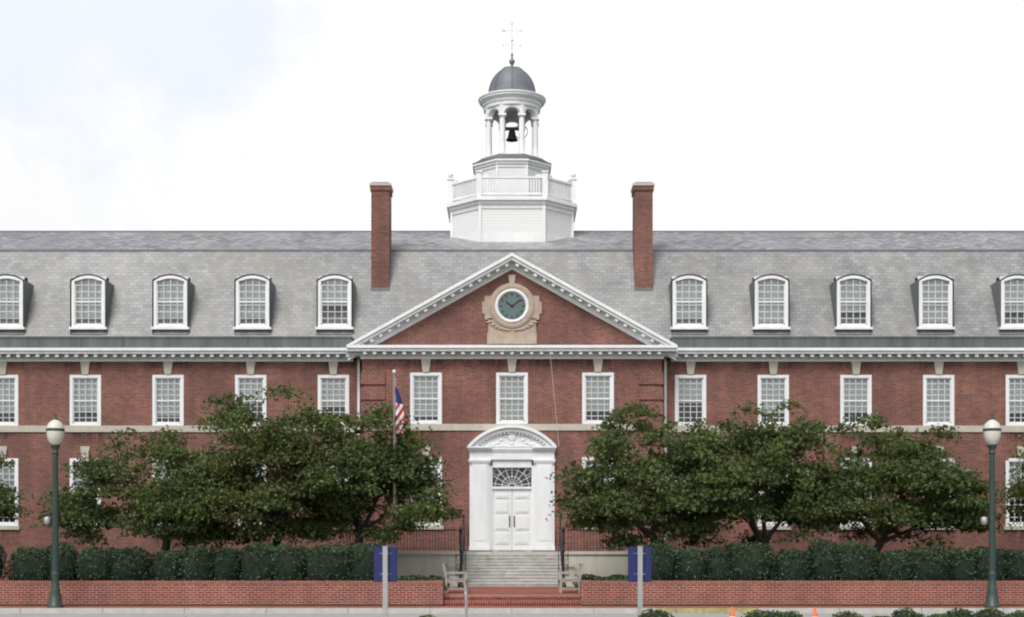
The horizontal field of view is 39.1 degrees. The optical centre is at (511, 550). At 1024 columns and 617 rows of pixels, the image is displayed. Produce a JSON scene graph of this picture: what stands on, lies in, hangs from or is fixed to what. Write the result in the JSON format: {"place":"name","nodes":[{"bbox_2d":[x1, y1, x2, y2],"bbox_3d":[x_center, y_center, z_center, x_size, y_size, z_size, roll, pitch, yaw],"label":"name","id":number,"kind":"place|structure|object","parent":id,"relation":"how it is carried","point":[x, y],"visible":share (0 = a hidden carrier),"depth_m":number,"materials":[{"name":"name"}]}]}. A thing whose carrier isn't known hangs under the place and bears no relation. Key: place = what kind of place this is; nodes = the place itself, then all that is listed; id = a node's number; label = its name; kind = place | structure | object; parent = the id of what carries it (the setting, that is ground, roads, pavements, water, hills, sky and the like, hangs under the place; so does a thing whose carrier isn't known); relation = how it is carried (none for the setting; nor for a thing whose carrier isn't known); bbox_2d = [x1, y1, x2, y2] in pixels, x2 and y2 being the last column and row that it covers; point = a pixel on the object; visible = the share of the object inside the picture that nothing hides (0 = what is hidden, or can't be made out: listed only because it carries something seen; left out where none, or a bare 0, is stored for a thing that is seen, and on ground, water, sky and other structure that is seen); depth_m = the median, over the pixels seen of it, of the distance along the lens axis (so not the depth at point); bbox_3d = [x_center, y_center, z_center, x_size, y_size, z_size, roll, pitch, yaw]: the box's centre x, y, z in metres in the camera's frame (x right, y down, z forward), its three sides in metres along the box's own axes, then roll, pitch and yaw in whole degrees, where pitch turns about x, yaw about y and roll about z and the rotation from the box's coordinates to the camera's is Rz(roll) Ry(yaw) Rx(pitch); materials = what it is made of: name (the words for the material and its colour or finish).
{"place":"outdoors","nodes":[
{"label":"outdoors","id":0,"kind":"place"},
{"bbox_2d":[0,613,1010,616],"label":"street","id":1,"kind":"structure","parent":0,"point":[377,614],"depth_m":41.47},
{"bbox_2d":[0,608,1023,612],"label":"street kerb","id":2,"kind":"structure","parent":1,"relation":"on","point":[425,610],"depth_m":42.25,"materials":[{"name":"concrete"}]},
{"bbox_2d":[729,607,734,616],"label":"traffic cone","id":3,"kind":"object","parent":1,"relation":"on","point":[732,613],"visible":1,"depth_m":34.96,"materials":[{"name":"orange plastic"}]},
{"bbox_2d":[812,607,817,616],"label":"traffic cone","id":4,"kind":"object","parent":1,"relation":"on","point":[814,614],"visible":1,"depth_m":34.86,"materials":[{"name":"orange plastic"}]},
{"bbox_2d":[443,587,580,605],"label":"brick steps","id":5,"kind":"structure","parent":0,"point":[515,596],"depth_m":44.63,"materials":[{"name":"brick"}]},
{"bbox_2d":[443,563,467,592],"bbox_3d":[-1.832,0.880,46.800,0.773,0.940,1.600,0,0,0],"label":"bench","id":6,"kind":"object","parent":5,"relation":"on","point":[448,579],"visible":0.98,"depth_m":46.02,"materials":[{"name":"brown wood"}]},
{"bbox_2d":[558,563,582,592],"bbox_3d":[1.892,0.880,46.800,0.773,0.940,1.600,0,0,0],"label":"bench","id":7,"kind":"object","parent":5,"relation":"on","point":[561,579],"visible":0.98,"depth_m":46.02,"materials":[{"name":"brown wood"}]},
{"bbox_2d":[0,606,1023,607],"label":"sidewalk","id":8,"kind":"structure","parent":0,"point":[509,607],"depth_m":42.87,"materials":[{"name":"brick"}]},
{"bbox_2d":[44,413,64,607],"bbox_3d":[-13.602,-1.225,42.950,0.539,5.810,0.539,0,0,45],"label":"street lamp","id":9,"kind":"object","parent":8,"relation":"on","point":[55,430],"visible":1,"depth_m":42.87,"materials":[{"name":"metal"}]},
{"bbox_2d":[374,546,396,616],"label":"sign post","id":10,"kind":"object","parent":8,"relation":"on","point":[385,565],"visible":1,"depth_m":33.06,"materials":[{"name":"metal"}]},
{"bbox_2d":[465,586,467,616],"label":"post","id":11,"kind":"object","parent":8,"relation":"on","point":[466,601],"visible":1,"depth_m":32.71,"materials":[{"name":"metal"}]},
{"bbox_2d":[186,607,1023,616],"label":"verge shrubs","id":12,"kind":"object","parent":8,"relation":"on","point":[985,612],"visible":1,"depth_m":30.49,"materials":[{"name":"green plant"}]},
{"bbox_2d":[628,546,651,616],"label":"sign post","id":13,"kind":"object","parent":8,"relation":"on","point":[639,565],"visible":1,"depth_m":33.06,"materials":[{"name":"metal"}]},
{"bbox_2d":[980,413,1001,607],"bbox_3d":[14.298,-1.225,42.950,0.539,5.810,0.539,0,0,45],"label":"street lamp","id":14,"kind":"object","parent":8,"relation":"on","point":[992,429],"visible":1,"depth_m":42.87,"materials":[{"name":"metal"}]},
{"bbox_2d":[0,0,1023,230],"label":"sky","id":15,"kind":"structure","parent":0,"point":[116,115],"materials":[{"name":"white"}]},
{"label":"planting bed","id":16,"kind":"object","parent":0,"visible":0},
{"bbox_2d":[0,451,41,522],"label":"tree","id":17,"kind":"object","parent":16,"relation":"on","point":[5,510],"visible":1,"depth_m":52.52,"materials":[{"name":"green plant"}]},
{"bbox_2d":[30,425,275,580],"bbox_3d":[-12.664,-1.624,52.078,8.878,5.968,7.521,0,0,0],"label":"tree","id":18,"kind":"object","parent":16,"relation":"on","point":[174,517],"visible":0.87,"depth_m":50.55,"materials":[{"name":"green plant"}]},
{"bbox_2d":[138,382,377,546],"bbox_3d":[-9.094,-2.406,52.578,8.765,7.532,7.566,0,0,0],"label":"tree","id":19,"kind":"object","parent":16,"relation":"on","point":[282,447],"visible":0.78,"depth_m":50.67,"materials":[{"name":"green plant"}]},
{"bbox_2d":[271,400,464,543],"bbox_3d":[-5.440,-2.095,52.915,7.393,6.910,6.347,0,0,0],"label":"tree","id":20,"kind":"object","parent":16,"relation":"on","point":[409,478],"visible":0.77,"depth_m":52.14,"materials":[{"name":"green plant"}]},
{"bbox_2d":[392,370,403,546],"bbox_3d":[-4.183,-2.663,52.400,0.514,7.845,0.320,0,0,0],"label":"flag pole","id":21,"kind":"object","parent":16,"relation":"on","point":[398,410],"visible":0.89,"depth_m":52.37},
{"bbox_2d":[0,23,1023,586],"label":"building","id":22,"kind":"structure","parent":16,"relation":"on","point":[516,331],"depth_m":60.00,"materials":[{"name":"brick"}]},
{"bbox_2d":[0,372,1023,525],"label":"windows","id":23,"kind":"structure","parent":22,"relation":"in","point":[425,387],"depth_m":60.04,"materials":[{"name":"white paint"}]},
{"bbox_2d":[0,539,1023,580],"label":"hedge shrubs","id":24,"kind":"object","parent":16,"relation":"on","point":[826,560],"visible":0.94,"depth_m":46.15,"materials":[{"name":"green plant"}]},
{"bbox_2d":[397,573,627,590],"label":"groundcover plants","id":25,"kind":"object","parent":16,"relation":"on","point":[615,577],"visible":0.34,"depth_m":49.89,"materials":[{"name":"green plant"}]},
{"bbox_2d":[545,399,767,551],"bbox_3d":[5.110,-2.023,51.960,7.892,6.765,6.694,0,0,0],"label":"tree","id":26,"kind":"object","parent":16,"relation":"on","point":[612,508],"visible":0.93,"depth_m":50.73,"materials":[{"name":"green plant"}]},
{"bbox_2d":[644,399,886,580],"bbox_3d":[9.071,-2.065,52.427,9.140,6.851,7.785,0,0,0],"label":"tree","id":27,"kind":"object","parent":16,"relation":"on","point":[770,458],"visible":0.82,"depth_m":51.13,"materials":[{"name":"green plant"}]},
{"bbox_2d":[760,411,1013,552],"bbox_3d":[13.776,-1.879,52.931,9.051,6.487,7.378,0,0,0],"label":"tree","id":28,"kind":"object","parent":16,"relation":"on","point":[916,469],"visible":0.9,"depth_m":51.46,"materials":[{"name":"green plant"}]},
{"bbox_2d":[995,432,1023,528],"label":"tree","id":29,"kind":"object","parent":16,"relation":"on","point":[1017,493],"visible":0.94,"depth_m":52.66,"materials":[{"name":"green plant"}]},
{"label":"ground","id":30,"kind":"structure","parent":0,"visible":0},
{"bbox_2d":[0,580,1023,605],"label":"brick wall","id":31,"kind":"structure","parent":30,"relation":"on","point":[431,593],"depth_m":44.10,"materials":[{"name":"red brick"}]}
]}

